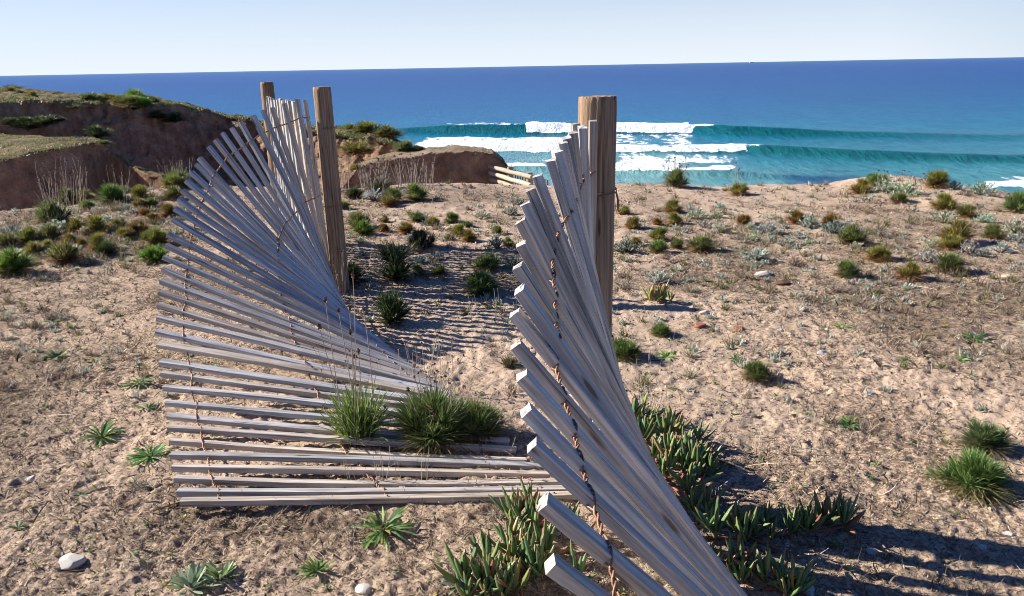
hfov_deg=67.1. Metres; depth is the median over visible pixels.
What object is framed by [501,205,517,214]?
silver bush
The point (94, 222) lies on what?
cushion plant
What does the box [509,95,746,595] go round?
paling fence
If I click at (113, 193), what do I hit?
cushion plant
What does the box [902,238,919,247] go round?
dry scrub
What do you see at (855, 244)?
silver bush
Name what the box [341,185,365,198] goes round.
cushion plant
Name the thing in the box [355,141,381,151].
dry scrub
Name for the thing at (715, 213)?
silver bush
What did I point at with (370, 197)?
silver bush
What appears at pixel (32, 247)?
cushion plant
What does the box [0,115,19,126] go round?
cushion plant
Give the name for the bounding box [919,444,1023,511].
grass tuft
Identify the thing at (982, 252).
silver bush
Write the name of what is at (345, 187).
dry flower stalks
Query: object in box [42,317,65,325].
leaf rosette
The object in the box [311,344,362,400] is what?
dry flower stalks
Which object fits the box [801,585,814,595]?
stone
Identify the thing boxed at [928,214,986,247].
cushion plant
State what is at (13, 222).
dry scrub
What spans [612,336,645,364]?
cushion plant
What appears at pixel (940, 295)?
dry scrub
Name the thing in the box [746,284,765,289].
leaf rosette
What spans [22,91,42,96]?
cushion plant
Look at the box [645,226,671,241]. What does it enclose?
cushion plant
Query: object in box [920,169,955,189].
cushion plant
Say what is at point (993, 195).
dry scrub
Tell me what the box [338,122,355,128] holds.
cushion plant
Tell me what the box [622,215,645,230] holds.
cushion plant
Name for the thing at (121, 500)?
dry scrub
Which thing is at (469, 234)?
cushion plant
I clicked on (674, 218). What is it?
cushion plant
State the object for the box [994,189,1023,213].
cushion plant
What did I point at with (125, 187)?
cushion plant
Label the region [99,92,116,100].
cushion plant
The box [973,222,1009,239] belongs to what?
cushion plant
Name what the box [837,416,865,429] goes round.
leaf rosette
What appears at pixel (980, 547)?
stone
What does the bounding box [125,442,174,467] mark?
leaf rosette
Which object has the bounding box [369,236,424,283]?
cushion plant
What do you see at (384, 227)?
cushion plant
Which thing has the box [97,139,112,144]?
cushion plant
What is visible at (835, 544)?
leaf rosette
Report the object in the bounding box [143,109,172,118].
cushion plant
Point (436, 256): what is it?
silver bush
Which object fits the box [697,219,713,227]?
silver bush
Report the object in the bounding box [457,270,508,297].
cushion plant
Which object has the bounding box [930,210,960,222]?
silver bush
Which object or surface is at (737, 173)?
dry flower stalks
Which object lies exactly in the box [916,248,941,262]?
silver bush
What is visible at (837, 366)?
dry scrub
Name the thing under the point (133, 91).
cushion plant
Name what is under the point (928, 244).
silver bush
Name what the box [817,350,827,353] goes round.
stone
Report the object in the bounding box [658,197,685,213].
cushion plant
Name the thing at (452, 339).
dry flower stalks
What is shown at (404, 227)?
cushion plant
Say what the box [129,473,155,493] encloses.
dry scrub
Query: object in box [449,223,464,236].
cushion plant
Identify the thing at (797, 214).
cushion plant
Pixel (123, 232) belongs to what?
cushion plant
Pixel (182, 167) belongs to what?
dry flower stalks
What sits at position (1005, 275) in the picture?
stone
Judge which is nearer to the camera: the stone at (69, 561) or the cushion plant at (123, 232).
the stone at (69, 561)
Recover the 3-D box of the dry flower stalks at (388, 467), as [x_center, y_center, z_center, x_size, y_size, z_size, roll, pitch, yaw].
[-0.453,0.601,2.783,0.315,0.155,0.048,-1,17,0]
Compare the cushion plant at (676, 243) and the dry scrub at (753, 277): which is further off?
the cushion plant at (676, 243)
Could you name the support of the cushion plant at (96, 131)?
on the earth bank at (137, 139)
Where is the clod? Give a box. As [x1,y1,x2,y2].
[775,280,789,285]
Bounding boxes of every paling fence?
[155,82,576,506]
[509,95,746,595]
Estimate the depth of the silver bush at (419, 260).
6.20 m
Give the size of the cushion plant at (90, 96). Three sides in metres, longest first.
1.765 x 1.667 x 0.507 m
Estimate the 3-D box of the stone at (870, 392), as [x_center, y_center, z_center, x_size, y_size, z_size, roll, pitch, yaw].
[1.659,0.442,3.592,0.045,0.021,0.035,-1,17,2]
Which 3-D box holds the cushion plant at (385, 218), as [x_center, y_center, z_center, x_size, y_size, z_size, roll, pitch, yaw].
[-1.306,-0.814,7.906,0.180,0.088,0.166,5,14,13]
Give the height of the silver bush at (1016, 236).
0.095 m
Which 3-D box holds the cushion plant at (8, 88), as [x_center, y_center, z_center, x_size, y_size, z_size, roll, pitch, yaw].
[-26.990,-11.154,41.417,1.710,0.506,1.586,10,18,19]
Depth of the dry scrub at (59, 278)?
5.86 m
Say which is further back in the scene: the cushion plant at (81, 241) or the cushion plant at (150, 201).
the cushion plant at (150, 201)
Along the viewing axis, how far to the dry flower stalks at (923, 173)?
9.34 m
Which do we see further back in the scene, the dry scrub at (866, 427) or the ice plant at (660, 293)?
the ice plant at (660, 293)
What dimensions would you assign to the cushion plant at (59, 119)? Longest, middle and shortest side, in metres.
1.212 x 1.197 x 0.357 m
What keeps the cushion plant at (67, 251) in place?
on the ground at (706, 343)
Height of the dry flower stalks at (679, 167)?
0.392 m
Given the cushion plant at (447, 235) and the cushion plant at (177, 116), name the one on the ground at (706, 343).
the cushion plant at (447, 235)
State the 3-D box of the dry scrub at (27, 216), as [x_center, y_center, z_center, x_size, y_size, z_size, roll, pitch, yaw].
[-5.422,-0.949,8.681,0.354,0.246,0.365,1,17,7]
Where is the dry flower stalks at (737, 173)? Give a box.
[730,162,743,182]
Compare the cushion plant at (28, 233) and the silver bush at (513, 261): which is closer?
the silver bush at (513, 261)
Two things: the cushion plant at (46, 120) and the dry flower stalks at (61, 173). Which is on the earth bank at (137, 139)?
the cushion plant at (46, 120)
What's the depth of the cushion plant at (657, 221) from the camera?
7.56 m
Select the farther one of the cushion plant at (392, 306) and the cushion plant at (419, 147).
the cushion plant at (419, 147)
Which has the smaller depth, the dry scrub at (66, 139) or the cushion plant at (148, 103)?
the dry scrub at (66, 139)
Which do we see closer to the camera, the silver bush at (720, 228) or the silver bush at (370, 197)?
the silver bush at (720, 228)
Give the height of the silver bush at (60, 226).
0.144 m
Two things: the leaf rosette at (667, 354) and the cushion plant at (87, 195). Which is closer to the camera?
the leaf rosette at (667, 354)
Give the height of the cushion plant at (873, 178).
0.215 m
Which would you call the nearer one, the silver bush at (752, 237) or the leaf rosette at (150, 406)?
the leaf rosette at (150, 406)
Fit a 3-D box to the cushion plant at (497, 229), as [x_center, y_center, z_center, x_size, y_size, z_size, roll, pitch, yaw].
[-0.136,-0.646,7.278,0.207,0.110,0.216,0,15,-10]
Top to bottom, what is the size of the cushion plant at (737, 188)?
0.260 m
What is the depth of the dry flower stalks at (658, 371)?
3.46 m
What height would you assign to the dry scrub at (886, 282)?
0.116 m
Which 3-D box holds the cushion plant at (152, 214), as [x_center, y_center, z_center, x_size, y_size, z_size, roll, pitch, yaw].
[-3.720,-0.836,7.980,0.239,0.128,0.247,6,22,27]
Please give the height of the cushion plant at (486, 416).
0.188 m
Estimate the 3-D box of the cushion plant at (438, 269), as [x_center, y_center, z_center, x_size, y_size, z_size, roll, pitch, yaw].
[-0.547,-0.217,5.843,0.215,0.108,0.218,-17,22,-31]
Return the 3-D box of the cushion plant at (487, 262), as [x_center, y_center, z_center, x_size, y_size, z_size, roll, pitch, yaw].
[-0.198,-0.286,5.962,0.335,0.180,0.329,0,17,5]
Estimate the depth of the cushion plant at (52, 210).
7.91 m
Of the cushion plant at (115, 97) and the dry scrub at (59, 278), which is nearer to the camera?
the dry scrub at (59, 278)
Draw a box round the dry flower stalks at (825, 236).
[824,218,863,243]
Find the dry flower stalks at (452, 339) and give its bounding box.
[376,333,459,394]
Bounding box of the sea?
[0,57,1023,192]
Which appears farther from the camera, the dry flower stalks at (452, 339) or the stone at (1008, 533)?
the dry flower stalks at (452, 339)
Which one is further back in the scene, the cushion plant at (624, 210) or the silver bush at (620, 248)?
the cushion plant at (624, 210)
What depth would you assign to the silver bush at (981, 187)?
8.87 m
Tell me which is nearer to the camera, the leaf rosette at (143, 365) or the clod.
the leaf rosette at (143, 365)
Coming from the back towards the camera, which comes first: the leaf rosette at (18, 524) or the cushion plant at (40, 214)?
the cushion plant at (40, 214)
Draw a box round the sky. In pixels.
[0,0,1023,75]
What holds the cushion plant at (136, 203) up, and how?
on the ground at (706, 343)
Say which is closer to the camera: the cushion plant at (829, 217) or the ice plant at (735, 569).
the ice plant at (735, 569)
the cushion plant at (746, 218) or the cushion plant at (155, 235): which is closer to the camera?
the cushion plant at (155, 235)
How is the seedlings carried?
on the ground at (706, 343)
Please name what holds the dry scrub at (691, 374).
on the ground at (706, 343)
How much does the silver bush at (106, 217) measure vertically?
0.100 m
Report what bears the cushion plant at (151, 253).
on the ground at (706, 343)
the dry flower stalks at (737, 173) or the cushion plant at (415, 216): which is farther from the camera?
the dry flower stalks at (737, 173)
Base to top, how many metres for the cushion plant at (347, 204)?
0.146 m
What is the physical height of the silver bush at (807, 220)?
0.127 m
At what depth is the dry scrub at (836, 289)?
5.19 m
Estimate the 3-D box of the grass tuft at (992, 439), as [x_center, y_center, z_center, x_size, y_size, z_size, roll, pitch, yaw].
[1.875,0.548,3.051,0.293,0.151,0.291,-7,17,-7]
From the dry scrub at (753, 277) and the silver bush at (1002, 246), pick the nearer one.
the dry scrub at (753, 277)
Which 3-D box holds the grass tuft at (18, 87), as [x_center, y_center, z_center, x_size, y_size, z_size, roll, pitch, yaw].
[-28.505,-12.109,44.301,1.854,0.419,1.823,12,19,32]
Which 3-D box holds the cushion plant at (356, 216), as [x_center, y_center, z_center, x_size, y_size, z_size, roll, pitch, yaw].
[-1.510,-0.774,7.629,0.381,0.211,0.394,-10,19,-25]
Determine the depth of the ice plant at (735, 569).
2.28 m
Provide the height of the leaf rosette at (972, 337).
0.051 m
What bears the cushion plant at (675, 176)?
on the ground at (706, 343)
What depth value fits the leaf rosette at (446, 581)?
2.28 m
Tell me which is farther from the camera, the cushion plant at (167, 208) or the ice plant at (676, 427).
the cushion plant at (167, 208)
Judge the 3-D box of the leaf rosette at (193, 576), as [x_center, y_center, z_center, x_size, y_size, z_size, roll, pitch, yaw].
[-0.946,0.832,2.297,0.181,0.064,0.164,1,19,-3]
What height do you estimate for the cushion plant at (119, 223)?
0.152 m
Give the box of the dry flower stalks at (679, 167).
[666,157,688,184]
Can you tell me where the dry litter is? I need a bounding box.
[0,179,1023,595]
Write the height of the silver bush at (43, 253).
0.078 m
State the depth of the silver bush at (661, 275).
5.44 m
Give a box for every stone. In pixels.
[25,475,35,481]
[59,553,86,569]
[355,583,371,594]
[754,271,770,276]
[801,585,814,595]
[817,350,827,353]
[864,390,873,394]
[866,547,878,554]
[930,515,945,519]
[976,544,986,549]
[1001,274,1010,277]
[1003,531,1013,535]
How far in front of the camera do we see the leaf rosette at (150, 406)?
3.57 m
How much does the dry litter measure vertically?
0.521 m
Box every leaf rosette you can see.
[7,520,30,530]
[39,349,67,359]
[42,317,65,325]
[77,419,127,446]
[87,357,98,365]
[120,375,153,388]
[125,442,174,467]
[128,477,138,485]
[130,400,161,413]
[133,361,150,370]
[167,560,221,595]
[198,560,237,586]
[293,556,334,580]
[351,505,419,550]
[440,568,474,594]
[486,300,505,308]
[655,349,676,360]
[723,354,741,363]
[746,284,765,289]
[827,540,844,548]
[831,322,850,328]
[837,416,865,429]
[922,464,946,480]
[955,355,970,361]
[957,332,991,341]
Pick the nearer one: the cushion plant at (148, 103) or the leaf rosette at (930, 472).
the leaf rosette at (930, 472)
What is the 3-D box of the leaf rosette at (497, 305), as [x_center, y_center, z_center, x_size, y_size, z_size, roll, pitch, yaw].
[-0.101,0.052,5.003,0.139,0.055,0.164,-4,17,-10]
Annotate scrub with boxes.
[0,173,1023,425]
[2,215,27,227]
[2,308,24,320]
[17,207,37,220]
[30,300,67,319]
[39,270,66,282]
[52,136,74,141]
[104,489,134,507]
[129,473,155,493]
[246,558,270,580]
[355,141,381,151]
[475,497,506,522]
[483,339,500,347]
[615,273,638,291]
[658,250,674,260]
[675,277,702,292]
[677,365,702,381]
[740,266,764,281]
[785,250,813,266]
[821,278,854,293]
[831,360,843,368]
[842,415,881,436]
[855,295,881,308]
[865,223,898,237]
[876,270,898,286]
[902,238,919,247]
[918,285,949,300]
[979,282,1007,291]
[989,189,1005,197]
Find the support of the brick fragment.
on the ground at (706, 343)
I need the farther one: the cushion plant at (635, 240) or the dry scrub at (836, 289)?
the cushion plant at (635, 240)
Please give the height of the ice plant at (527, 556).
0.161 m
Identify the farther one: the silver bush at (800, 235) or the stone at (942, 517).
the silver bush at (800, 235)
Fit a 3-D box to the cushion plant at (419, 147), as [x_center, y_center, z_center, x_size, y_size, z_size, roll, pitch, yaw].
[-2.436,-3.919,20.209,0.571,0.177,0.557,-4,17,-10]
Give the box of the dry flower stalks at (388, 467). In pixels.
[343,446,428,480]
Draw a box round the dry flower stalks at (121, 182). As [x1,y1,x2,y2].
[106,164,132,202]
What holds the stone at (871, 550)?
on the ground at (706, 343)
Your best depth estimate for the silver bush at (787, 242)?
6.49 m
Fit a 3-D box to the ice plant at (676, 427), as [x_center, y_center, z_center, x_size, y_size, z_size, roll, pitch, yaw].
[0.626,0.569,2.893,0.285,0.159,0.807,4,17,15]
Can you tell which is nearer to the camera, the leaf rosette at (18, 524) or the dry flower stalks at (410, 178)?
the leaf rosette at (18, 524)
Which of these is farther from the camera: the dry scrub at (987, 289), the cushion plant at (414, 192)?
the cushion plant at (414, 192)
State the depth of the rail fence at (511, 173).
18.18 m
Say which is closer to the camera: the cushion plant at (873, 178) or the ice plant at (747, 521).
the ice plant at (747, 521)
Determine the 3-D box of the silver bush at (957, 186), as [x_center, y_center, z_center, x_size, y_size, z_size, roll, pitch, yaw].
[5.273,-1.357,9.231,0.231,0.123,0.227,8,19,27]
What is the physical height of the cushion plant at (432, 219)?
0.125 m
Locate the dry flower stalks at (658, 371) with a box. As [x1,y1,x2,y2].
[636,332,674,399]
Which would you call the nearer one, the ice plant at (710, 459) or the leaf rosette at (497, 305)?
the ice plant at (710, 459)
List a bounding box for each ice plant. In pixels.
[434,513,596,595]
[467,477,579,560]
[629,392,724,524]
[642,280,684,307]
[647,405,714,498]
[666,426,734,479]
[691,490,865,560]
[710,531,765,585]
[732,540,815,595]
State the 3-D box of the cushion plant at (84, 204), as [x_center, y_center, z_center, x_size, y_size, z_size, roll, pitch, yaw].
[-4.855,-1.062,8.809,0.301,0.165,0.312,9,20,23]
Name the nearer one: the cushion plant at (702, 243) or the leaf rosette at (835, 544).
the leaf rosette at (835, 544)
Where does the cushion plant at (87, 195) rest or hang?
on the ground at (706, 343)
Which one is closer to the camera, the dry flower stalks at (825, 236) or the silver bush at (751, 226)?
the dry flower stalks at (825, 236)
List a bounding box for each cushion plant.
[0,86,16,91]
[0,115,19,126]
[0,229,23,248]
[0,244,46,278]
[7,116,49,130]
[13,222,44,244]
[21,241,46,256]
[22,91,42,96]
[29,114,60,127]
[30,182,78,223]
[31,208,62,225]
[35,222,67,241]
[37,238,51,250]
[38,239,92,266]
[51,114,69,122]
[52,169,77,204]
[58,231,78,243]
[61,217,87,232]
[72,188,99,202]
[74,213,115,234]
[75,91,104,100]
[75,238,87,246]
[76,125,117,138]
[76,199,97,210]
[81,231,114,251]
[89,174,132,205]
[92,239,120,258]
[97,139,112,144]
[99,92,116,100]
[107,217,129,230]
[108,94,126,103]
[111,94,146,107]
[113,226,135,240]
[118,184,130,192]
[120,96,161,108]
[122,87,155,99]
[124,219,149,236]
[129,184,150,198]
[130,197,149,207]
[132,243,174,265]
[135,224,175,246]
[137,208,149,215]
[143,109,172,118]
[144,212,160,221]
[145,196,159,206]
[148,95,160,102]
[156,111,187,123]
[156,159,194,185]
[156,201,183,216]
[160,171,187,188]
[160,185,183,199]
[336,139,381,156]
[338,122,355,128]
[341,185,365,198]
[342,200,352,209]
[344,210,372,228]
[346,163,362,170]
[348,261,367,286]
[351,120,380,133]
[351,219,377,237]
[362,124,410,138]
[366,287,419,327]
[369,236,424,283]
[377,186,405,204]
[377,223,393,231]
[377,370,489,457]
[378,194,400,207]
[378,215,390,222]
[388,139,419,152]
[395,221,416,235]
[399,183,432,201]
[403,227,441,252]
[406,209,427,223]
[411,145,425,150]
[411,263,429,276]
[426,215,443,226]
[431,264,449,276]
[438,388,515,448]
[442,233,455,239]
[443,210,460,224]
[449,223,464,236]
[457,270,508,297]
[459,228,479,243]
[460,221,474,227]
[469,249,503,272]
[490,224,505,233]
[501,236,517,246]
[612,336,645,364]
[616,205,631,215]
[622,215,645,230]
[628,236,641,245]
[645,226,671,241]
[646,238,669,253]
[648,322,676,337]
[652,217,665,224]
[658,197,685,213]
[659,157,693,188]
[664,211,683,224]
[668,237,685,249]
[681,233,718,254]
[726,177,751,195]
[734,213,752,224]
[739,359,776,387]
[784,209,806,223]
[817,212,838,224]
[827,258,865,279]
[833,214,879,246]
[845,177,873,194]
[861,242,895,263]
[865,172,890,187]
[886,192,911,204]
[892,260,928,281]
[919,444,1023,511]
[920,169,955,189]
[923,191,960,211]
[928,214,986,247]
[928,246,974,274]
[932,231,969,252]
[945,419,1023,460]
[952,202,980,218]
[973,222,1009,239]
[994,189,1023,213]
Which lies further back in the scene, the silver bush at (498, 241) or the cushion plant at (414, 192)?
the cushion plant at (414, 192)
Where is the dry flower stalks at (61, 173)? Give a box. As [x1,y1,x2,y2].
[34,154,87,207]
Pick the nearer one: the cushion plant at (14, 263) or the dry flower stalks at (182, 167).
the cushion plant at (14, 263)
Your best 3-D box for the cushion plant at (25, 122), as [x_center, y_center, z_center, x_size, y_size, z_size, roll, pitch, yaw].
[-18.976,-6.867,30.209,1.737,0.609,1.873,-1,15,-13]
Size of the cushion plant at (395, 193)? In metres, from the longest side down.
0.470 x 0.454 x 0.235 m
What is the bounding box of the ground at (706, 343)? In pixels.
[0,175,1023,595]
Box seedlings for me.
[3,180,1023,595]
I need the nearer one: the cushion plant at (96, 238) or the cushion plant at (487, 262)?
the cushion plant at (487, 262)
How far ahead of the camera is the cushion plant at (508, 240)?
6.73 m
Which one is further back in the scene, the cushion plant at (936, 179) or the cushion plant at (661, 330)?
the cushion plant at (936, 179)
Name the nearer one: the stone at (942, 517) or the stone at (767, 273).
the stone at (942, 517)
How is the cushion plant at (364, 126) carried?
on the earth bank at (137, 139)
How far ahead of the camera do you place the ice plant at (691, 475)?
2.73 m
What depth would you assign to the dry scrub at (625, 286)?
5.34 m
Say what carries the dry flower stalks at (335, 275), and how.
on the ground at (706, 343)
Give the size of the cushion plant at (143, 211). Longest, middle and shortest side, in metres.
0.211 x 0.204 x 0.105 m
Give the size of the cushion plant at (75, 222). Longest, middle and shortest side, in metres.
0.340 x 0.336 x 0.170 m
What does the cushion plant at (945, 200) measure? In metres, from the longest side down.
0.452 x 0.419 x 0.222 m
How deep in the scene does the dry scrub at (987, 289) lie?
5.14 m
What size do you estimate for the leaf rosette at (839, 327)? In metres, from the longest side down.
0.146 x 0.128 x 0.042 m
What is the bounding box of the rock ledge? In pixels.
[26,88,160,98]
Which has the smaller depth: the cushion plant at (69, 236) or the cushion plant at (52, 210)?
the cushion plant at (69, 236)
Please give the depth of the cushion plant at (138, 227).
7.29 m
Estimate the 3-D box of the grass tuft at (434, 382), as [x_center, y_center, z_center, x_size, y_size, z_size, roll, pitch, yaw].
[-0.350,0.385,3.325,0.386,0.348,0.368,9,19,29]
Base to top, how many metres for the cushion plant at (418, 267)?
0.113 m
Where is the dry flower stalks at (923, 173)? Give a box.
[877,169,928,189]
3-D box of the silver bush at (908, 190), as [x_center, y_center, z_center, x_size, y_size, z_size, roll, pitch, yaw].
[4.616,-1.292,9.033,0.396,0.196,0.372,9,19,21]
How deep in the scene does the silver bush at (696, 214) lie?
7.87 m
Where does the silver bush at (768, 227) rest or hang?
on the ground at (706, 343)
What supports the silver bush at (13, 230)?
on the ground at (706, 343)
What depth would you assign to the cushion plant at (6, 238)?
6.97 m
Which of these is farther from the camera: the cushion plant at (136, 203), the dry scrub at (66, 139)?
the dry scrub at (66, 139)
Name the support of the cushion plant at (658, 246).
on the ground at (706, 343)
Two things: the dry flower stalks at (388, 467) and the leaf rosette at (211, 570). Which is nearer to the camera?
the leaf rosette at (211, 570)
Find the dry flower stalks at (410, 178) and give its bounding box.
[389,153,436,189]
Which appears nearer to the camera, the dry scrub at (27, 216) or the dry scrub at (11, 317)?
the dry scrub at (11, 317)
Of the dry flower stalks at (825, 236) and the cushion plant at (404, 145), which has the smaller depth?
the dry flower stalks at (825, 236)
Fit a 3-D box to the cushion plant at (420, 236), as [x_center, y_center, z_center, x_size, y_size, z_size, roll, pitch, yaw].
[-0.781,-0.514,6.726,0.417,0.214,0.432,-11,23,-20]
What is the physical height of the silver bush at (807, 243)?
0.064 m
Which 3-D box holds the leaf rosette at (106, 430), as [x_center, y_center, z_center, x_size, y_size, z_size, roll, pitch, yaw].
[-1.736,0.583,3.274,0.219,0.086,0.202,-15,25,-39]
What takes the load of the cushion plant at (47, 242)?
on the ground at (706, 343)
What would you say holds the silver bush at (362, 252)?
on the ground at (706, 343)
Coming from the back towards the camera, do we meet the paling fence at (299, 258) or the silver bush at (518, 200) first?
the silver bush at (518, 200)
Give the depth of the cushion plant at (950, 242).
6.23 m
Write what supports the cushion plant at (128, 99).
on the earth bank at (137, 139)
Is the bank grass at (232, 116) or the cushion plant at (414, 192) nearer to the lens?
the cushion plant at (414, 192)
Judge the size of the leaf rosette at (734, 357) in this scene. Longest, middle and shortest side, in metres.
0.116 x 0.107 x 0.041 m
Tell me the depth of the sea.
268.61 m
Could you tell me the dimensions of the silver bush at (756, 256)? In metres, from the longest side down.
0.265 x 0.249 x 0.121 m
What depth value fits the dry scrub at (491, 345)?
4.32 m
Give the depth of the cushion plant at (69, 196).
10.23 m
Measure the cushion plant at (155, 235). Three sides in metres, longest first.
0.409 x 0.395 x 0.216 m
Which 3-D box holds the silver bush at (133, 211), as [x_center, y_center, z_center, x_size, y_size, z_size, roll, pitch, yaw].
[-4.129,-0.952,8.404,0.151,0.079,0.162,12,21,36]
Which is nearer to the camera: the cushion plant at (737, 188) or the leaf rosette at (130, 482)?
the leaf rosette at (130, 482)
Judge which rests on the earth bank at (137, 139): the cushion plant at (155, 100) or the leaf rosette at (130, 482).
the cushion plant at (155, 100)
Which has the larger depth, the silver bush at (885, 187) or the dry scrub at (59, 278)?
the silver bush at (885, 187)
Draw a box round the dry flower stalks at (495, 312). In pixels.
[467,292,516,325]
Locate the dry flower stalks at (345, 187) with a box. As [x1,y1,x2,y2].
[338,153,350,190]
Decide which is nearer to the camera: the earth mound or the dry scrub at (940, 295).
the dry scrub at (940, 295)
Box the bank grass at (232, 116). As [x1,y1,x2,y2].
[0,86,506,181]
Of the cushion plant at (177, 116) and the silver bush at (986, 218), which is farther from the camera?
the cushion plant at (177, 116)
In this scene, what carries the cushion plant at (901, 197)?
on the ground at (706, 343)
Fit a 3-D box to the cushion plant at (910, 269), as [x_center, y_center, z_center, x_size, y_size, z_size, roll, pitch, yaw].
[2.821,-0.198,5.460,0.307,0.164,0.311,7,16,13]
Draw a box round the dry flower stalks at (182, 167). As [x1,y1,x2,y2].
[156,156,192,179]
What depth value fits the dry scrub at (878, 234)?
6.78 m
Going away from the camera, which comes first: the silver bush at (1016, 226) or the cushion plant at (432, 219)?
the silver bush at (1016, 226)
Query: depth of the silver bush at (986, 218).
7.32 m
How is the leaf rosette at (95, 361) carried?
on the ground at (706, 343)
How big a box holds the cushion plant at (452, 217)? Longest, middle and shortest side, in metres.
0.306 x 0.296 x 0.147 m
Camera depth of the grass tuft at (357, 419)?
3.07 m
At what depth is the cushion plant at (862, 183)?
9.48 m
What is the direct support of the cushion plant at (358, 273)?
on the ground at (706, 343)
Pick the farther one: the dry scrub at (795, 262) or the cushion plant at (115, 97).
the cushion plant at (115, 97)
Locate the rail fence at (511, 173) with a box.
[488,164,547,184]
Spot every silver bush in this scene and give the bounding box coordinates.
[0,224,21,236]
[37,219,66,230]
[40,248,52,256]
[101,214,111,221]
[125,207,137,213]
[353,249,369,257]
[354,236,370,243]
[362,187,382,200]
[413,254,428,264]
[426,251,444,260]
[472,210,490,218]
[483,235,511,249]
[500,255,522,267]
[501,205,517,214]
[508,196,526,204]
[614,238,640,252]
[645,270,672,283]
[686,208,709,218]
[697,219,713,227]
[708,221,731,232]
[709,211,722,217]
[714,202,726,208]
[738,246,772,263]
[742,222,755,229]
[745,233,761,240]
[753,219,784,233]
[764,235,778,241]
[776,237,796,247]
[789,231,806,238]
[796,215,821,227]
[800,240,813,245]
[819,220,845,232]
[849,241,864,248]
[869,178,896,193]
[888,180,924,195]
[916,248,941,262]
[923,237,942,246]
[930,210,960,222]
[942,180,962,188]
[948,239,990,254]
[967,181,997,194]
[969,248,995,256]
[974,212,997,222]
[992,242,1017,252]
[999,217,1023,232]
[1005,232,1023,242]
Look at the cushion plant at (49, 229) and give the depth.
7.17 m
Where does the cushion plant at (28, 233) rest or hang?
on the ground at (706, 343)
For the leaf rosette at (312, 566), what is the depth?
2.35 m
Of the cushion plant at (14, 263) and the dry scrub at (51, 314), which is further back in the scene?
the cushion plant at (14, 263)
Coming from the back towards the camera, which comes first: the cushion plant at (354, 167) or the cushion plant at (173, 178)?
the cushion plant at (354, 167)
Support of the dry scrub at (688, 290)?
on the ground at (706, 343)
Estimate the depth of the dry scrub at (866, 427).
3.22 m
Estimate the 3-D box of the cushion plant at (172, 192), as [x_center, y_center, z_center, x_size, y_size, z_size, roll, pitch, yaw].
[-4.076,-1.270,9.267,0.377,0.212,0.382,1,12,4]
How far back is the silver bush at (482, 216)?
8.02 m
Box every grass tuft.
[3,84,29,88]
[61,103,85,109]
[312,271,401,449]
[357,161,393,191]
[397,334,470,412]
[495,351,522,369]
[623,372,665,425]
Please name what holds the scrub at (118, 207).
on the ground at (706, 343)
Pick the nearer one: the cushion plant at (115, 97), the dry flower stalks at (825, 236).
the dry flower stalks at (825, 236)
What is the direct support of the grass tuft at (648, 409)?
on the ground at (706, 343)
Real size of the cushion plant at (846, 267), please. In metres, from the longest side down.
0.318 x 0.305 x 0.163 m
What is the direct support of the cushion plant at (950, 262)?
on the ground at (706, 343)
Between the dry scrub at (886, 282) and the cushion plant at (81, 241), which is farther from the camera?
the cushion plant at (81, 241)
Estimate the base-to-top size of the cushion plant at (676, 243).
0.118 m
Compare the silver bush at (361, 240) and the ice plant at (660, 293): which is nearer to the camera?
the ice plant at (660, 293)
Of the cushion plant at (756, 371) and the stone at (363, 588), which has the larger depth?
the cushion plant at (756, 371)
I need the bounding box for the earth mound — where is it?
[345,145,507,188]
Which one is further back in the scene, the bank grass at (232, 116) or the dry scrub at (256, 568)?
the bank grass at (232, 116)
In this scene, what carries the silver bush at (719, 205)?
on the ground at (706, 343)
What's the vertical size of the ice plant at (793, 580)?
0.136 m
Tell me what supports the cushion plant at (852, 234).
on the ground at (706, 343)
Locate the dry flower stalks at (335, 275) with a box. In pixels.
[329,250,349,302]
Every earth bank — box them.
[0,87,396,189]
[0,133,164,210]
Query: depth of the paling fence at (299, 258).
3.69 m
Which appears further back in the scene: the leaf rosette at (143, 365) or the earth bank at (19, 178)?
the earth bank at (19, 178)
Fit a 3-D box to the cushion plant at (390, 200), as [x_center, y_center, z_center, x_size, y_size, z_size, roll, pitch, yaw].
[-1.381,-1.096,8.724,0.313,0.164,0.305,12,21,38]
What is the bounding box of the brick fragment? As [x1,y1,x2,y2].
[694,322,706,328]
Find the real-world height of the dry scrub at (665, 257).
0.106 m
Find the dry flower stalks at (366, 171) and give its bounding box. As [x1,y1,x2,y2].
[354,156,390,191]
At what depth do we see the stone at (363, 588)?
2.26 m
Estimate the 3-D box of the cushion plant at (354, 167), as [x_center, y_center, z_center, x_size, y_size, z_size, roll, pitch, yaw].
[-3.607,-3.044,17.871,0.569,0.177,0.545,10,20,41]
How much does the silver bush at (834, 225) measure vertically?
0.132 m
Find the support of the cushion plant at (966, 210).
on the ground at (706, 343)
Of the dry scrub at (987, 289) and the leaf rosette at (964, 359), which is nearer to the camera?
the leaf rosette at (964, 359)
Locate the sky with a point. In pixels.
(38, 37)

